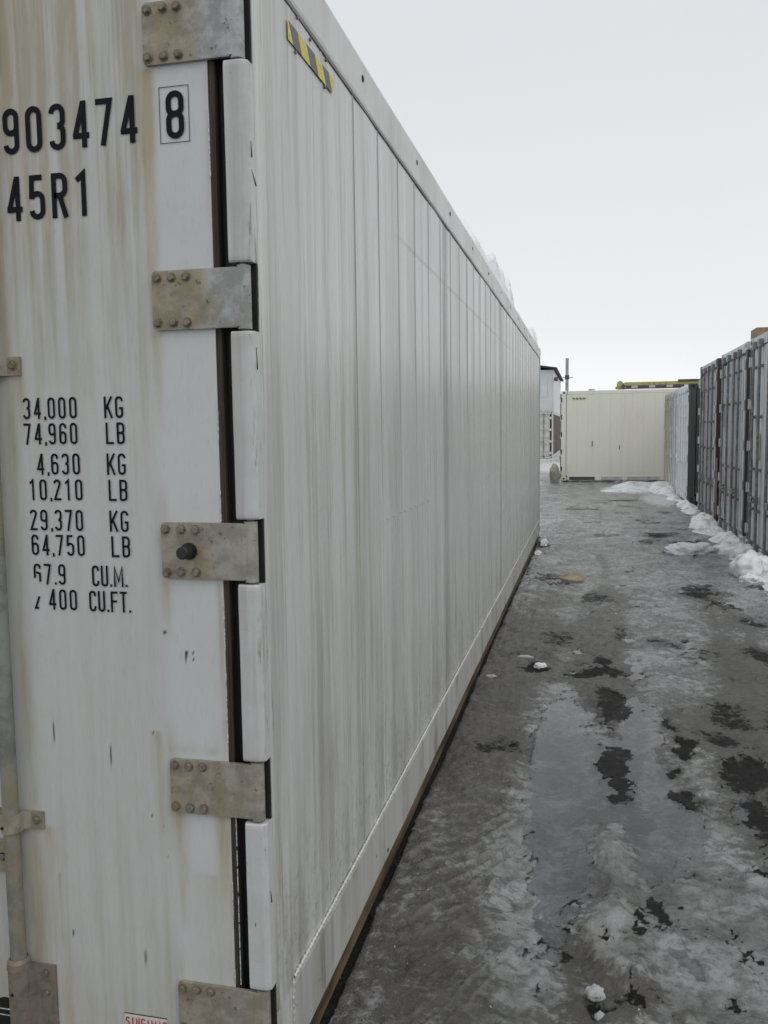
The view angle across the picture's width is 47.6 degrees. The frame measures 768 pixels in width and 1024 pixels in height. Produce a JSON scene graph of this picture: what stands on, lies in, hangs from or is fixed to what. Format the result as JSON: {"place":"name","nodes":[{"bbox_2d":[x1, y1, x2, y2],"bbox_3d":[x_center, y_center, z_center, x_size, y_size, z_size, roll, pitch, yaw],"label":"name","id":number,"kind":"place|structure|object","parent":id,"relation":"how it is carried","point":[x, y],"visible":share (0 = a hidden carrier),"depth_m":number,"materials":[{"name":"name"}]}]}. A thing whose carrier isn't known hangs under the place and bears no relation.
{"place":"outdoors","nodes":[
{"label":"outdoors","id":0,"kind":"place"},
{"bbox_2d":[460,219,537,344],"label":"roof snow","id":1,"kind":"structure","parent":0,"point":[498,272],"depth_m":7.43,"materials":[{"name":"white snow"}]},
{"bbox_2d":[319,462,767,1023],"bbox_3d":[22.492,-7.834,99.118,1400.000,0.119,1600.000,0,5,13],"label":"ground","id":2,"kind":"structure","parent":0,"point":[681,776],"depth_m":4.01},
{"bbox_2d":[310,659,480,1023],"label":"timber beam","id":3,"kind":"structure","parent":2,"relation":"on","point":[326,997],"depth_m":3.29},
{"bbox_2d":[0,0,540,1023],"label":"refrigerated container","id":4,"kind":"object","parent":3,"relation":"on","point":[270,352],"visible":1,"depth_m":2.20,"materials":[{"name":"metal"}]},
{"bbox_2d":[0,0,255,1023],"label":"door","id":5,"kind":"structure","parent":4,"relation":"in","point":[115,428],"depth_m":2.14,"materials":[{"name":"paint"}]},
{"bbox_2d":[485,674,496,677],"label":"ice lump","id":6,"kind":"object","parent":2,"relation":"on","point":[491,676],"visible":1,"depth_m":6.12,"materials":[{"name":"white ice"}]},
{"bbox_2d":[481,535,538,663],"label":"timber beam","id":7,"kind":"structure","parent":2,"relation":"on","point":[497,625],"depth_m":8.22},
{"bbox_2d":[517,655,533,657],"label":"ice lump","id":8,"kind":"object","parent":2,"relation":"on","point":[524,656],"visible":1,"depth_m":6.63,"materials":[{"name":"white ice"}]},
{"bbox_2d":[534,550,541,555],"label":"ice lump","id":9,"kind":"object","parent":2,"relation":"on","point":[537,553],"visible":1,"depth_m":12.14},
{"bbox_2d":[534,662,546,668],"bbox_3d":[1.150,1.127,6.412,0.098,0.028,0.124,0,5,13],"label":"ice lump","id":10,"kind":"object","parent":2,"relation":"on","point":[538,665],"visible":1,"depth_m":6.39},
{"bbox_2d":[540,538,547,546],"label":"ice lump","id":11,"kind":"object","parent":2,"relation":"on","point":[543,542],"visible":1,"depth_m":13.13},
{"bbox_2d":[336,528,763,1023],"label":"grit","id":12,"kind":"object","parent":2,"relation":"on","point":[536,777],"visible":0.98,"depth_m":4.65,"materials":[{"name":"grey gravel"}]},
{"bbox_2d":[549,463,559,482],"bbox_3d":[5.488,-1.241,27.976,0.338,0.662,0.468,0,5,13],"label":"boulder","id":13,"kind":"object","parent":2,"relation":"on","point":[554,474],"visible":0.89,"depth_m":27.83,"materials":[{"name":"beige stone"}]},
{"bbox_2d":[537,572,584,580],"bbox_3d":[2.049,0.750,10.116,0.565,0.068,0.300,2,6,23],"label":"cardboard piece","id":14,"kind":"object","parent":2,"relation":"on","point":[574,576],"visible":1,"depth_m":10.07,"materials":[{"name":"beige cardboard"}]},
{"bbox_2d":[563,358,572,391],"bbox_3d":[7.177,-3.749,33.982,0.401,4.450,0.170,0,5,13],"label":"metal pole","id":15,"kind":"object","parent":2,"relation":"on","point":[566,377],"visible":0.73,"depth_m":33.79,"materials":[{"name":"grey metal"}]},
{"bbox_2d":[583,984,605,1001],"bbox_3d":[0.652,1.484,2.697,0.068,0.024,0.080,0,5,13],"label":"ice lump","id":16,"kind":"object","parent":2,"relation":"on","point":[594,992],"visible":1,"depth_m":2.68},
{"bbox_2d":[594,1011,604,1020],"bbox_3d":[0.646,1.503,2.595,0.042,0.019,0.042,0,5,13],"label":"ice lump","id":17,"kind":"object","parent":2,"relation":"on","point":[598,1015],"visible":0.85,"depth_m":2.59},
{"bbox_2d":[559,389,676,480],"bbox_3d":[11.918,-2.544,27.948,12.282,2.930,2.450,0,5,13],"label":"refrigerated container","id":18,"kind":"object","parent":2,"relation":"on","point":[611,434],"visible":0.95,"depth_m":27.80,"materials":[{"name":"beige metal"}]},
{"bbox_2d":[559,394,560,478],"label":"door","id":19,"kind":"structure","parent":18,"relation":"in","point":[560,394],"depth_m":28.55,"materials":[{"name":"beige paint"}]},
{"bbox_2d":[602,481,677,495],"bbox_3d":[7.236,-0.759,24.972,2.400,0.244,6.000,0,5,13],"label":"snow patch","id":20,"kind":"object","parent":2,"relation":"on","point":[665,488],"visible":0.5,"depth_m":23.81,"materials":[{"name":"white snow"}]},
{"bbox_2d":[639,537,652,542],"bbox_3d":[4.014,0.426,13.356,0.215,0.070,0.132,0,5,13],"label":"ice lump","id":21,"kind":"object","parent":2,"relation":"on","point":[645,539],"visible":1,"depth_m":13.32,"materials":[{"name":"grey ice"}]},
{"bbox_2d":[615,379,699,389],"bbox_3d":[13.513,-3.117,31.524,9.980,3.480,2.330,0,5,13],"label":"crane lorry","id":22,"kind":"object","parent":2,"relation":"on","point":[679,383],"visible":0.28,"depth_m":32.08,"materials":[{"name":"yellow paint"}]},
{"bbox_2d":[645,531,679,533],"bbox_3d":[4.552,0.334,14.257,0.588,0.044,0.127,0,5,13],"label":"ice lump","id":23,"kind":"object","parent":2,"relation":"on","point":[664,532],"visible":1,"depth_m":14.21,"materials":[{"name":"grey ice"}]},
{"bbox_2d":[663,393,670,482],"bbox_3d":[14.114,-2.080,23.744,12.282,2.591,2.446,0,5,13],"label":"shipping container","id":24,"kind":"object","parent":2,"relation":"on","point":[666,451],"visible":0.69,"depth_m":25.27,"materials":[{"name":"beige paint"}]},
{"bbox_2d":[663,396,668,480],"bbox_3d":[8.339,-2.170,25.695,0.145,2.481,1.146,0,5,13],"label":"door","id":25,"kind":"structure","parent":24,"relation":"in","point":[666,397],"depth_m":25.60,"materials":[{"name":"beige paint"}]},
{"bbox_2d":[666,394,670,482],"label":"door","id":26,"kind":"structure","parent":24,"relation":"in","point":[669,396],"depth_m":24.48,"materials":[{"name":"beige paint"}]},
{"bbox_2d":[669,389,677,489],"bbox_3d":[13.511,-1.838,21.350,12.282,2.591,2.446,0,5,13],"label":"shipping container","id":27,"kind":"object","parent":2,"relation":"on","point":[673,436],"visible":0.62,"depth_m":22.99,"materials":[{"name":"paint"}]},
{"bbox_2d":[669,393,674,486],"bbox_3d":[7.735,-1.928,23.301,0.145,2.481,1.146,0,5,13],"label":"door","id":28,"kind":"structure","parent":27,"relation":"in","point":[672,403],"depth_m":23.24,"materials":[{"name":"paint"}]},
{"bbox_2d":[673,391,677,489],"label":"door","id":29,"kind":"structure","parent":27,"relation":"in","point":[676,393],"depth_m":22.35,"materials":[{"name":"paint"}]},
{"bbox_2d":[675,383,699,501],"bbox_3d":[12.862,-1.579,18.896,12.282,2.591,2.446,0,5,13],"label":"shipping container","id":30,"kind":"object","parent":2,"relation":"on","point":[687,430],"visible":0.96,"depth_m":19.25,"materials":[{"name":"black metal"}]},
{"bbox_2d":[675,389,682,494],"bbox_3d":[7.092,-1.669,20.847,0.155,2.481,1.146,0,5,13],"label":"door","id":31,"kind":"structure","parent":30,"relation":"in","point":[679,400],"depth_m":20.80,"materials":[{"name":"white paint"}]},
{"bbox_2d":[680,388,688,497],"bbox_3d":[6.826,-1.559,19.713,0.155,2.481,1.146,0,5,13],"label":"door","id":32,"kind":"structure","parent":30,"relation":"in","point":[685,395],"depth_m":19.63,"materials":[{"name":"white paint"}]},
{"bbox_2d":[660,542,719,554],"bbox_3d":[4.258,0.495,12.050,0.840,0.170,0.384,0,5,6],"label":"snow lump","id":33,"kind":"object","parent":2,"relation":"on","point":[686,548],"visible":0.89,"depth_m":11.94,"materials":[{"name":"white snow"}]},
{"bbox_2d":[697,358,721,521],"bbox_3d":[12.075,-1.328,15.236,12.282,2.896,2.446,0,5,13],"label":"shipping container","id":34,"kind":"object","parent":2,"relation":"on","point":[710,380],"visible":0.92,"depth_m":16.27,"materials":[{"name":"grey metal"}]},
{"bbox_2d":[697,368,710,511],"bbox_3d":[6.309,-1.420,17.205,0.155,2.786,1.185,0,5,13],"label":"door","id":35,"kind":"structure","parent":34,"relation":"in","point":[702,411],"depth_m":17.08,"materials":[{"name":"grey paint"}]},
{"bbox_2d":[704,364,716,514],"bbox_3d":[6.039,-1.308,16.053,0.155,2.786,1.146,0,5,13],"label":"door","id":36,"kind":"structure","parent":34,"relation":"in","point":[711,377],"depth_m":15.94,"materials":[{"name":"grey paint"}]},
{"bbox_2d":[714,458,718,520],"bbox_3d":[5.848,-0.350,15.324,0.022,1.200,0.290,0,5,13],"label":"red board","id":37,"kind":"object","parent":2,"relation":"on","point":[716,488],"visible":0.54,"depth_m":15.23,"materials":[{"name":"paint"}]},
{"bbox_2d":[666,494,767,601],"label":"snow bank","id":38,"kind":"structure","parent":2,"relation":"on","point":[707,524],"depth_m":14.29,"materials":[{"name":"white snow"}]},
{"bbox_2d":[729,543,754,557],"bbox_3d":[4.697,0.522,11.404,0.343,0.226,0.426,0,5,13],"label":"snow lump","id":39,"kind":"object","parent":38,"relation":"on","point":[736,550],"visible":0.5,"depth_m":11.31,"materials":[{"name":"white snow"}]},
{"bbox_2d":[717,341,750,541],"bbox_3d":[11.355,-1.039,12.256,12.282,2.896,2.446,0,5,13],"label":"shipping container","id":40,"kind":"object","parent":2,"relation":"on","point":[734,437],"visible":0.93,"depth_m":13.30,"materials":[{"name":"grey metal"}]},
{"bbox_2d":[717,355,736,529],"bbox_3d":[5.584,-1.129,14.206,0.155,2.786,1.146,0,5,13],"label":"door","id":41,"kind":"structure","parent":40,"relation":"in","point":[725,408],"depth_m":14.15,"materials":[{"name":"grey paint"}]},
{"bbox_2d":[728,349,745,535],"bbox_3d":[5.321,-1.020,13.083,0.155,2.786,1.169,0,5,13],"label":"door","id":42,"kind":"structure","parent":40,"relation":"in","point":[739,366],"depth_m":13.00,"materials":[{"name":"grey paint"}]},
{"bbox_2d":[729,549,767,577],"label":"snow lump","id":43,"kind":"object","parent":2,"relation":"on","point":[751,562],"visible":0.67,"depth_m":10.00,"materials":[{"name":"white snow"}]},
{"bbox_2d":[738,574,762,582],"bbox_3d":[4.084,0.742,9.713,0.260,0.119,0.208,0,5,13],"label":"snow lump","id":44,"kind":"object","parent":2,"relation":"on","point":[749,578],"visible":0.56,"depth_m":9.64,"materials":[{"name":"white snow"}]},
{"bbox_2d":[745,331,767,555],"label":"shipping container","id":45,"kind":"object","parent":2,"relation":"on","point":[756,527],"visible":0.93,"depth_m":11.42,"materials":[{"name":"grey metal"}]},
{"bbox_2d":[745,338,767,551],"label":"door","id":46,"kind":"structure","parent":45,"relation":"in","point":[758,361],"depth_m":11.45,"materials":[{"name":"grey paint"}]},
{"bbox_2d":[751,327,767,338],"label":"timber block","id":47,"kind":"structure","parent":45,"relation":"on","point":[756,332],"depth_m":11.76,"materials":[{"name":"beige wood"}]},
{"bbox_2d":[762,339,767,554],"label":"door","id":48,"kind":"structure","parent":45,"relation":"in","point":[765,503],"depth_m":10.82,"materials":[{"name":"grey paint"}]},
{"bbox_2d":[325,0,767,390],"label":"sky","id":49,"kind":"structure","parent":0,"point":[610,157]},
{"bbox_2d":[540,452,559,461],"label":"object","id":50,"kind":"object","parent":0,"point":[556,458],"depth_m":44.78,"materials":[{"name":"white"}]},
{"bbox_2d":[540,412,559,457],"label":"storage container","id":51,"kind":"object","parent":50,"relation":"on","point":[549,434],"visible":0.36,"depth_m":45.07,"materials":[{"name":"brown metal"}]},
{"bbox_2d":[540,413,551,457],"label":"door","id":52,"kind":"structure","parent":51,"relation":"in","point":[545,420],"depth_m":45.02,"materials":[{"name":"white paint"}]},
{"bbox_2d":[540,365,563,414],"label":"site cabin","id":53,"kind":"object","parent":51,"relation":"on","point":[551,378],"visible":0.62,"depth_m":44.84,"materials":[{"name":"metal"}]}
]}

